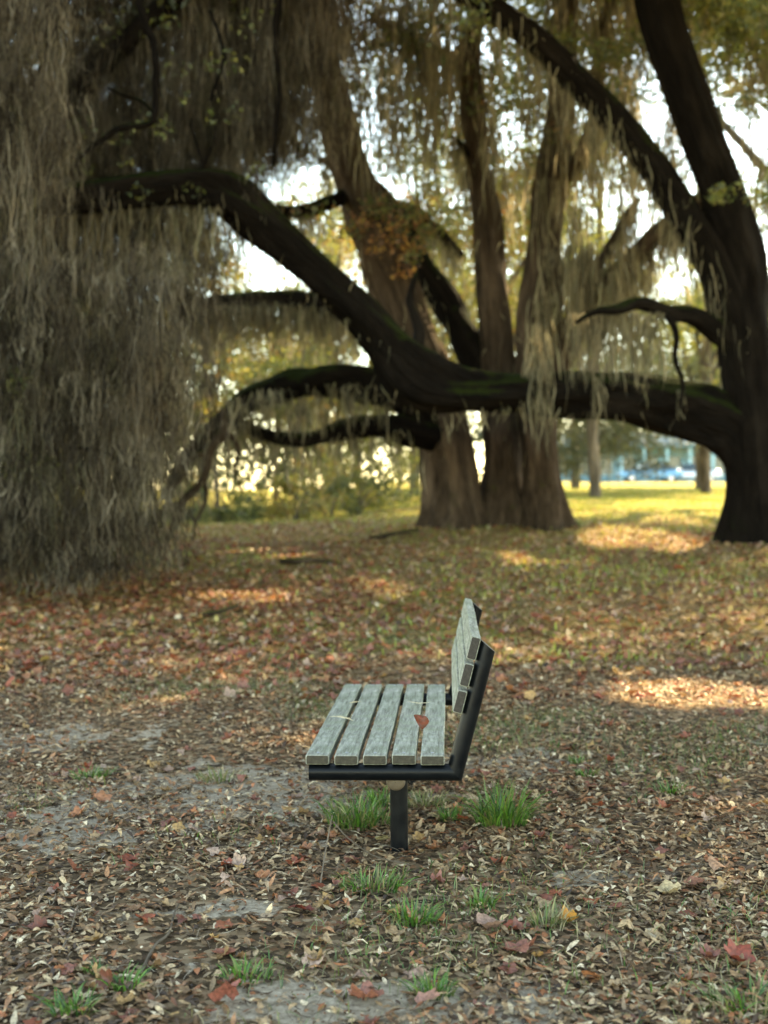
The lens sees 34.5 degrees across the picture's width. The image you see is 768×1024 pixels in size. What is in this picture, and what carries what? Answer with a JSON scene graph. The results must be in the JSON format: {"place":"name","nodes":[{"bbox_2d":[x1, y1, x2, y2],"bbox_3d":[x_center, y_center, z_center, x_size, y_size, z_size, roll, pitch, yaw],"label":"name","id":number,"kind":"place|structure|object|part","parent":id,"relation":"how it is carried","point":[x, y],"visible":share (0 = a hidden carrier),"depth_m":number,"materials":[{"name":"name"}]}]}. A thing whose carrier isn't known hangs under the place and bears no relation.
{"place":"outdoors","nodes":[
{"label":"outdoors","id":0,"kind":"place"},
{"bbox_2d":[0,481,767,1023],"bbox_3d":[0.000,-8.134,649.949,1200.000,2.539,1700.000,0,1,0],"label":"ground","id":1,"kind":"structure","parent":0,"point":[180,949],"depth_m":6.02,"materials":[{"name":"soil"}]},
{"bbox_2d":[26,981,107,1018],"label":"grass tuft","id":2,"kind":"object","parent":1,"relation":"on","point":[64,1005],"visible":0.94,"depth_m":3.58,"materials":[{"name":"green plant"}]},
{"bbox_2d":[68,955,111,975],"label":"grass tuft","id":3,"kind":"object","parent":1,"relation":"on","point":[91,965],"visible":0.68,"depth_m":3.86,"materials":[{"name":"green plant"}]},
{"bbox_2d":[65,763,121,779],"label":"grass tuft","id":4,"kind":"object","parent":1,"relation":"on","point":[92,773],"visible":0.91,"depth_m":6.55,"materials":[{"name":"green plant"}]},
{"bbox_2d":[92,960,158,991],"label":"grass tuft","id":5,"kind":"object","parent":1,"relation":"on","point":[128,977],"visible":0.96,"depth_m":3.75,"materials":[{"name":"green plant"}]},
{"bbox_2d":[117,853,138,860],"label":"fallen leaf","id":6,"kind":"object","parent":1,"relation":"on","point":[126,856],"visible":0.97,"depth_m":4.99,"materials":[{"name":"brown plant"}]},
{"bbox_2d":[113,484,193,524],"bbox_3d":[-5.255,-0.139,27.320,1.852,1.194,1.637,0,1,-27],"label":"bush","id":7,"kind":"object","parent":1,"relation":"on","point":[160,507],"visible":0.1,"depth_m":27.25,"materials":[{"name":"green plant"}]},
{"bbox_2d":[139,904,178,974],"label":"fallen twig","id":8,"kind":"object","parent":1,"relation":"on","point":[153,948],"visible":0.95,"depth_m":4.06,"materials":[{"name":"grey wood"}]},
{"bbox_2d":[144,788,185,797],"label":"fallen twig","id":9,"kind":"object","parent":1,"relation":"on","point":[146,796],"visible":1,"depth_m":6.08,"materials":[{"name":"wood"}]},
{"bbox_2d":[136,226,264,522],"bbox_3d":[-5.330,-3.757,34.295,3.774,8.811,3.578,0,1,0],"label":"woodland tree","id":10,"kind":"object","parent":1,"relation":"on","point":[216,495],"visible":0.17,"depth_m":34.28,"materials":[{"name":"green plant"}]},
{"bbox_2d":[166,235,270,496],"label":"woodland tree","id":11,"kind":"object","parent":1,"relation":"on","point":[253,353],"visible":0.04,"depth_m":42.37,"materials":[{"name":"green plant"}]},
{"bbox_2d":[201,604,238,617],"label":"fallen twig","id":12,"kind":"object","parent":1,"relation":"on","point":[215,612],"visible":0.99,"depth_m":13.06,"materials":[{"name":"brown wood"}]},
{"bbox_2d":[194,764,253,783],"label":"grass tuft","id":13,"kind":"object","parent":1,"relation":"on","point":[223,779],"visible":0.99,"depth_m":6.40,"materials":[{"name":"green plant"}]},
{"bbox_2d":[208,979,240,1001],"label":"fallen leaf","id":14,"kind":"object","parent":1,"relation":"on","point":[229,990],"visible":1,"depth_m":3.60,"materials":[{"name":"red plant"}]},
{"bbox_2d":[139,230,312,503],"bbox_3d":[-4.814,-4.140,37.861,4.734,9.338,5.977,-1,1,-42],"label":"woodland tree","id":15,"kind":"object","parent":1,"relation":"on","point":[246,290],"visible":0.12,"depth_m":38.02,"materials":[{"name":"green plant"}]},
{"bbox_2d":[0,0,453,607],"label":"oak tree","id":16,"kind":"object","parent":1,"relation":"on","point":[110,92],"visible":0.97,"depth_m":14.72,"materials":[{"name":"grey plant"}]},
{"bbox_2d":[183,475,275,522],"bbox_3d":[-3.710,-0.216,29.925,2.544,1.353,1.795,0,1,-23],"label":"bush","id":17,"kind":"object","parent":1,"relation":"on","point":[224,513],"visible":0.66,"depth_m":29.79,"materials":[{"name":"green plant"}]},
{"bbox_2d":[51,360,420,522],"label":"undergrowth","id":18,"kind":"object","parent":1,"relation":"on","point":[381,501],"visible":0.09,"depth_m":38.00,"materials":[{"name":"green plant"}]},
{"bbox_2d":[213,953,278,986],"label":"grass tuft","id":19,"kind":"object","parent":1,"relation":"on","point":[246,969],"visible":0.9,"depth_m":3.80,"materials":[{"name":"green plant"}]},
{"bbox_2d":[264,824,275,830],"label":"fallen leaf","id":20,"kind":"object","parent":1,"relation":"on","point":[268,827],"visible":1,"depth_m":5.40,"materials":[{"name":"brown plant"}]},
{"bbox_2d":[220,197,370,515],"bbox_3d":[-3.625,-4.780,39.976,5.115,10.472,6.151,-1,1,-34],"label":"woodland tree","id":21,"kind":"object","parent":1,"relation":"on","point":[278,351],"visible":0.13,"depth_m":39.74,"materials":[{"name":"green plant"}]},
{"bbox_2d":[242,474,352,521],"bbox_3d":[-2.187,-0.267,31.054,2.842,1.377,1.490,0,1,0],"label":"bush","id":22,"kind":"object","parent":1,"relation":"on","point":[281,508],"visible":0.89,"depth_m":31.08,"materials":[{"name":"green plant"}]},
{"bbox_2d":[288,904,314,910],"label":"fallen leaf","id":23,"kind":"object","parent":1,"relation":"on","point":[308,907],"visible":1,"depth_m":4.37,"materials":[{"name":"brown plant"}]},
{"bbox_2d":[199,145,407,500],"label":"background tree","id":24,"kind":"object","parent":1,"relation":"on","point":[260,275],"visible":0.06,"depth_m":49.09,"materials":[{"name":"green plant"}]},
{"bbox_2d":[243,237,364,518],"bbox_3d":[-2.179,-3.460,35.803,3.619,9.186,3.877,-1,1,-38],"label":"woodland tree","id":25,"kind":"object","parent":1,"relation":"on","point":[332,256],"visible":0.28,"depth_m":35.53,"materials":[{"name":"green plant"}]},
{"bbox_2d":[279,557,349,565],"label":"fallen twig","id":26,"kind":"object","parent":1,"relation":"on","point":[297,560],"visible":0.89,"depth_m":17.67,"materials":[{"name":"brown wood"}]},
{"bbox_2d":[273,454,379,516],"bbox_3d":[-1.650,-0.681,34.614,3.089,1.896,3.002,0,1,0],"label":"bush","id":27,"kind":"object","parent":1,"relation":"on","point":[332,507],"visible":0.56,"depth_m":34.95,"materials":[{"name":"green plant"}]},
{"bbox_2d":[320,815,332,882],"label":"fallen twig","id":28,"kind":"object","parent":1,"relation":"on","point":[326,848],"visible":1,"depth_m":5.02,"materials":[{"name":"brown wood"}]},
{"bbox_2d":[281,177,372,479],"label":"woodland tree","id":29,"kind":"object","parent":1,"relation":"on","point":[345,254],"visible":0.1,"depth_m":41.35,"materials":[{"name":"green plant"}]},
{"bbox_2d":[271,226,393,497],"bbox_3d":[-1.441,-4.283,38.083,4.178,9.123,3.946,0,1,0],"label":"woodland tree","id":30,"kind":"object","parent":1,"relation":"on","point":[342,244],"visible":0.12,"depth_m":37.93,"materials":[{"name":"green plant"}]},
{"bbox_2d":[309,789,408,830],"bbox_3d":[-0.111,1.315,5.545,0.514,0.186,0.498,0,1,0],"label":"grass tuft","id":31,"kind":"object","parent":1,"relation":"on","point":[362,815],"visible":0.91,"depth_m":5.53,"materials":[{"name":"green plant"}]},
{"bbox_2d":[307,471,420,515],"bbox_3d":[-0.299,-0.442,33.141,3.537,1.345,1.497,0,1,0],"label":"bush","id":32,"kind":"object","parent":1,"relation":"on","point":[355,507],"visible":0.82,"depth_m":32.89,"materials":[{"name":"green plant"}]},
{"bbox_2d":[14,210,719,488],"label":"wood","id":33,"kind":"object","parent":1,"relation":"on","point":[477,437],"visible":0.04,"depth_m":115.68,"materials":[{"name":"green plant"}]},
{"bbox_2d":[332,821,409,864],"bbox_3d":[-0.091,1.368,5.113,0.078,0.044,0.600,0,1,-33],"label":"fallen twig","id":34,"kind":"object","parent":1,"relation":"on","point":[366,851],"visible":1,"depth_m":5.01,"materials":[{"name":"brown wood"}]},
{"bbox_2d":[330,861,424,893],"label":"grass tuft","id":35,"kind":"object","parent":1,"relation":"on","point":[379,881],"visible":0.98,"depth_m":4.65,"materials":[{"name":"green plant"}]},
{"bbox_2d":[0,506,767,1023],"bbox_3d":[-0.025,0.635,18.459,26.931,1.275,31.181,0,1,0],"label":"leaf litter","id":36,"kind":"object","parent":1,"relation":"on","point":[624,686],"visible":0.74,"depth_m":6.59,"materials":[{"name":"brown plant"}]},
{"bbox_2d":[58,905,78,953],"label":"fallen twig","id":37,"kind":"object","parent":36,"relation":"on","point":[63,945],"visible":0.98,"depth_m":4.21,"materials":[{"name":"grey wood"}]},
{"bbox_2d":[94,790,111,801],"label":"fallen leaf","id":38,"kind":"object","parent":36,"relation":"on","point":[101,795],"visible":1,"depth_m":5.98,"materials":[{"name":"orange plant"}]},
{"bbox_2d":[211,947,234,955],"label":"fallen leaf","id":39,"kind":"object","parent":36,"relation":"on","point":[221,950],"visible":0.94,"depth_m":3.98,"materials":[{"name":"red plant"}]},
{"bbox_2d":[214,919,233,928],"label":"fallen leaf","id":40,"kind":"object","parent":36,"relation":"on","point":[220,924],"visible":1,"depth_m":4.22,"materials":[{"name":"red plant"}]},
{"bbox_2d":[346,980,384,1000],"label":"fallen leaf","id":41,"kind":"object","parent":36,"relation":"on","point":[364,990],"visible":1,"depth_m":3.60,"materials":[{"name":"orange plant"}]},
{"bbox_2d":[375,835,389,839],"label":"fallen leaf","id":42,"kind":"object","parent":36,"relation":"on","point":[385,837],"visible":0.97,"depth_m":5.25,"materials":[{"name":"brown plant"}]},
{"bbox_2d":[476,912,504,929],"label":"fallen leaf","id":43,"kind":"object","parent":36,"relation":"on","point":[486,921],"visible":1,"depth_m":4.21,"materials":[{"name":"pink plant"}]},
{"bbox_2d":[504,935,536,951],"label":"fallen leaf","id":44,"kind":"object","parent":36,"relation":"on","point":[524,944],"visible":0.99,"depth_m":3.99,"materials":[{"name":"red plant"}]},
{"bbox_2d":[652,879,680,893],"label":"fallen leaf","id":45,"kind":"object","parent":36,"relation":"on","point":[670,886],"visible":1,"depth_m":4.59,"materials":[{"name":"beige plant"}]},
{"bbox_2d":[684,876,703,885],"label":"fallen leaf","id":46,"kind":"object","parent":36,"relation":"on","point":[694,879],"visible":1,"depth_m":4.67,"materials":[{"name":"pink plant"}]},
{"bbox_2d":[724,938,755,962],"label":"fallen leaf","id":47,"kind":"object","parent":36,"relation":"on","point":[733,950],"visible":0.97,"depth_m":3.92,"materials":[{"name":"red plant"}]},
{"bbox_2d":[0,0,767,543],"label":"oak tree","id":48,"kind":"object","parent":1,"relation":"on","point":[718,236],"visible":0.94,"depth_m":19.24,"materials":[{"name":"brown plant"}]},
{"bbox_2d":[0,599,767,1023],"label":"thin grass","id":49,"kind":"structure","parent":1,"relation":"on","point":[314,699],"depth_m":5.32,"materials":[{"name":"green plant"}]},
{"bbox_2d":[359,786,411,806],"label":"grass tuft","id":50,"kind":"object","parent":1,"relation":"on","point":[382,795],"visible":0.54,"depth_m":5.88,"materials":[{"name":"green plant"}]},
{"bbox_2d":[368,528,419,539],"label":"fallen twig","id":51,"kind":"object","parent":1,"relation":"on","point":[387,534],"visible":0.92,"depth_m":22.63,"materials":[{"name":"brown wood"}]},
{"bbox_2d":[32,0,767,542],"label":"oak tree","id":52,"kind":"object","parent":1,"relation":"on","point":[388,232],"visible":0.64,"depth_m":23.48,"materials":[{"name":"brown plant"}]},
{"bbox_2d":[306,598,494,851],"bbox_3d":[0.112,1.011,5.742,0.744,1.078,1.836,0,1,3],"label":"park bench","id":53,"kind":"object","parent":1,"relation":"on","point":[400,771],"visible":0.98,"depth_m":5.10,"materials":[{"name":"wood"}]},
{"bbox_2d":[330,716,353,720],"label":"fallen leaf","id":54,"kind":"object","parent":53,"relation":"on","point":[342,717],"visible":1,"depth_m":5.54,"materials":[{"name":"beige plant"}]},
{"bbox_2d":[414,711,428,728],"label":"fallen leaf","id":55,"kind":"object","parent":53,"relation":"on","point":[422,721],"visible":1,"depth_m":5.40,"materials":[{"name":"red plant"}]},
{"bbox_2d":[339,172,473,495],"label":"woodland tree","id":56,"kind":"object","parent":1,"relation":"on","point":[398,486],"visible":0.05,"depth_m":42.91,"materials":[{"name":"green plant"}]},
{"bbox_2d":[377,893,447,926],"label":"grass tuft","id":57,"kind":"object","parent":1,"relation":"on","point":[430,914],"visible":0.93,"depth_m":4.28,"materials":[{"name":"green plant"}]},
{"bbox_2d":[302,79,524,494],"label":"background tree","id":58,"kind":"object","parent":1,"relation":"on","point":[414,450],"visible":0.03,"depth_m":47.50,"materials":[{"name":"green plant"}]},
{"bbox_2d":[412,988,439,1009],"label":"fallen leaf","id":59,"kind":"object","parent":1,"relation":"on","point":[420,998],"visible":1,"depth_m":3.59,"materials":[{"name":"pink plant"}]},
{"bbox_2d":[391,964,462,1000],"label":"grass tuft","id":60,"kind":"object","parent":1,"relation":"on","point":[440,986],"visible":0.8,"depth_m":3.69,"materials":[{"name":"green plant"}]},
{"bbox_2d":[408,788,455,808],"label":"grass tuft","id":61,"kind":"object","parent":1,"relation":"on","point":[423,799],"visible":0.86,"depth_m":5.89,"materials":[{"name":"green plant"}]},
{"bbox_2d":[427,804,469,822],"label":"grass tuft","id":62,"kind":"object","parent":1,"relation":"on","point":[446,812],"visible":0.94,"depth_m":5.62,"materials":[{"name":"green plant"}]},
{"bbox_2d":[461,793,478,801],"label":"fallen leaf","id":63,"kind":"object","parent":1,"relation":"on","point":[468,795],"visible":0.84,"depth_m":5.97,"materials":[{"name":"beige plant"}]},
{"bbox_2d":[452,883,502,909],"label":"grass tuft","id":64,"kind":"object","parent":1,"relation":"on","point":[483,900],"visible":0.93,"depth_m":4.45,"materials":[{"name":"green plant"}]},
{"bbox_2d":[442,772,559,829],"bbox_3d":[0.532,1.294,5.506,0.608,0.228,0.594,-1,1,-36],"label":"grass tuft","id":65,"kind":"object","parent":1,"relation":"on","point":[507,813],"visible":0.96,"depth_m":5.51,"materials":[{"name":"green plant"}]},
{"bbox_2d":[420,109,594,424],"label":"background tree","id":66,"kind":"object","parent":1,"relation":"on","point":[517,260],"visible":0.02,"depth_m":56.67,"materials":[{"name":"plant"}]},
{"bbox_2d":[394,61,627,462],"bbox_3d":[3.041,-6.674,36.584,7.659,13.996,7.507,0,1,31],"label":"background tree","id":67,"kind":"object","parent":1,"relation":"on","point":[455,236],"visible":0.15,"depth_m":36.62,"materials":[{"name":"brown plant"}]},
{"bbox_2d":[517,893,587,929],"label":"grass tuft","id":68,"kind":"object","parent":1,"relation":"on","point":[555,916],"visible":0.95,"depth_m":4.25,"materials":[{"name":"green plant"}]},
{"bbox_2d":[562,905,578,921],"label":"fallen leaf","id":69,"kind":"object","parent":1,"relation":"on","point":[571,913],"visible":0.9,"depth_m":4.28,"materials":[{"name":"yellow plant"}]},
{"bbox_2d":[473,160,680,488],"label":"background tree","id":70,"kind":"object","parent":1,"relation":"on","point":[575,484],"visible":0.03,"depth_m":56.80,"materials":[{"name":"green plant"}]},
{"bbox_2d":[565,754,592,763],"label":"grass tuft","id":71,"kind":"object","parent":1,"relation":"on","point":[576,760],"visible":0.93,"depth_m":6.81,"materials":[{"name":"green plant"}]},
{"bbox_2d":[573,767,600,776],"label":"grass tuft","id":72,"kind":"object","parent":1,"relation":"on","point":[585,775],"visible":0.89,"depth_m":6.51,"materials":[{"name":"green plant"}]},
{"bbox_2d":[495,86,700,497],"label":"background tree","id":73,"kind":"object","parent":1,"relation":"on","point":[593,461],"visible":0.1,"depth_m":43.78,"materials":[{"name":"green plant"}]},
{"bbox_2d":[557,321,720,493],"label":"lawn tree","id":74,"kind":"object","parent":1,"relation":"on","point":[613,440],"visible":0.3,"depth_m":48.37,"materials":[{"name":"green plant"}]},
{"bbox_2d":[558,433,724,482],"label":"pale building","id":75,"kind":"structure","parent":1,"relation":"on","point":[716,463],"depth_m":103.94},
{"bbox_2d":[580,457,588,475],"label":"window","id":76,"kind":"structure","parent":75,"relation":"in","point":[583,465],"depth_m":103.93,"materials":[{"name":"grey glass"}]},
{"bbox_2d":[601,457,612,475],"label":"window","id":77,"kind":"structure","parent":75,"relation":"in","point":[604,473],"depth_m":103.93,"materials":[{"name":"grey glass"}]},
{"bbox_2d":[623,457,634,470],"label":"window","id":78,"kind":"structure","parent":75,"relation":"in","point":[624,462],"depth_m":103.93,"materials":[{"name":"grey glass"}]},
{"bbox_2d":[669,457,679,467],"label":"window","id":79,"kind":"structure","parent":75,"relation":"in","point":[675,461],"depth_m":103.93,"materials":[{"name":"white glass"}]},
{"bbox_2d":[715,457,724,475],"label":"window","id":80,"kind":"structure","parent":75,"relation":"in","point":[718,465],"depth_m":103.93,"materials":[{"name":"white glass"}]},
{"bbox_2d":[517,0,767,180],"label":"background tree","id":81,"kind":"object","parent":1,"relation":"on","point":[737,140],"visible":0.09,"depth_m":40.62,"materials":[{"name":"green plant"}]},
{"bbox_2d":[646,779,688,794],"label":"grass tuft","id":82,"kind":"object","parent":1,"relation":"on","point":[668,790],"visible":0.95,"depth_m":6.15,"materials":[{"name":"green plant"}]},
{"bbox_2d":[646,324,719,489],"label":"lawn tree","id":83,"kind":"object","parent":1,"relation":"on","point":[697,468],"visible":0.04,"depth_m":55.85,"materials":[{"name":"green plant"}]},
{"bbox_2d":[624,148,767,492],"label":"background tree","id":84,"kind":"object","parent":1,"relation":"on","point":[703,348],"visible":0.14,"depth_m":49.78,"materials":[{"name":"green plant"}]},
{"bbox_2d":[654,207,767,379],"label":"background tree","id":85,"kind":"object","parent":1,"relation":"on","point":[697,281],"visible":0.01,"depth_m":63.64,"materials":[{"name":"green plant"}]},
{"bbox_2d":[708,856,729,870],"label":"fallen leaf","id":86,"kind":"object","parent":1,"relation":"on","point":[714,864],"visible":0.99,"depth_m":4.85,"materials":[{"name":"beige plant"}]},
{"bbox_2d":[685,969,767,1019],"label":"grass tuft","id":87,"kind":"object","parent":1,"relation":"on","point":[760,992],"visible":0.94,"depth_m":3.60,"materials":[{"name":"green plant"}]},
{"bbox_2d":[14,486,767,670],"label":"lawn grass","id":88,"kind":"structure","parent":0,"point":[630,500],"depth_m":20.08,"materials":[{"name":"plant"}]},
{"bbox_2d":[17,0,767,489],"label":"sky","id":89,"kind":"structure","parent":0,"point":[657,119],"materials":[{"name":"white"}]},
{"bbox_2d":[616,462,682,481],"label":"parked car","id":90,"kind":"object","parent":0,"point":[672,474],"visible":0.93,"depth_m":87.14,"materials":[{"name":"blue paint"}]},
{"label":"side window","id":91,"kind":"part","parent":90,"relation":"part of","materials":[{"name":"black glass"}]},
{"bbox_2d":[675,463,721,481],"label":"parked car","id":92,"kind":"object","parent":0,"point":[688,470],"visible":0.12,"depth_m":89.76,"materials":[{"name":"silver metal"}]},
{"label":"side window","id":93,"kind":"part","parent":92,"relation":"part of","materials":[{"name":"grey glass"}]}
]}

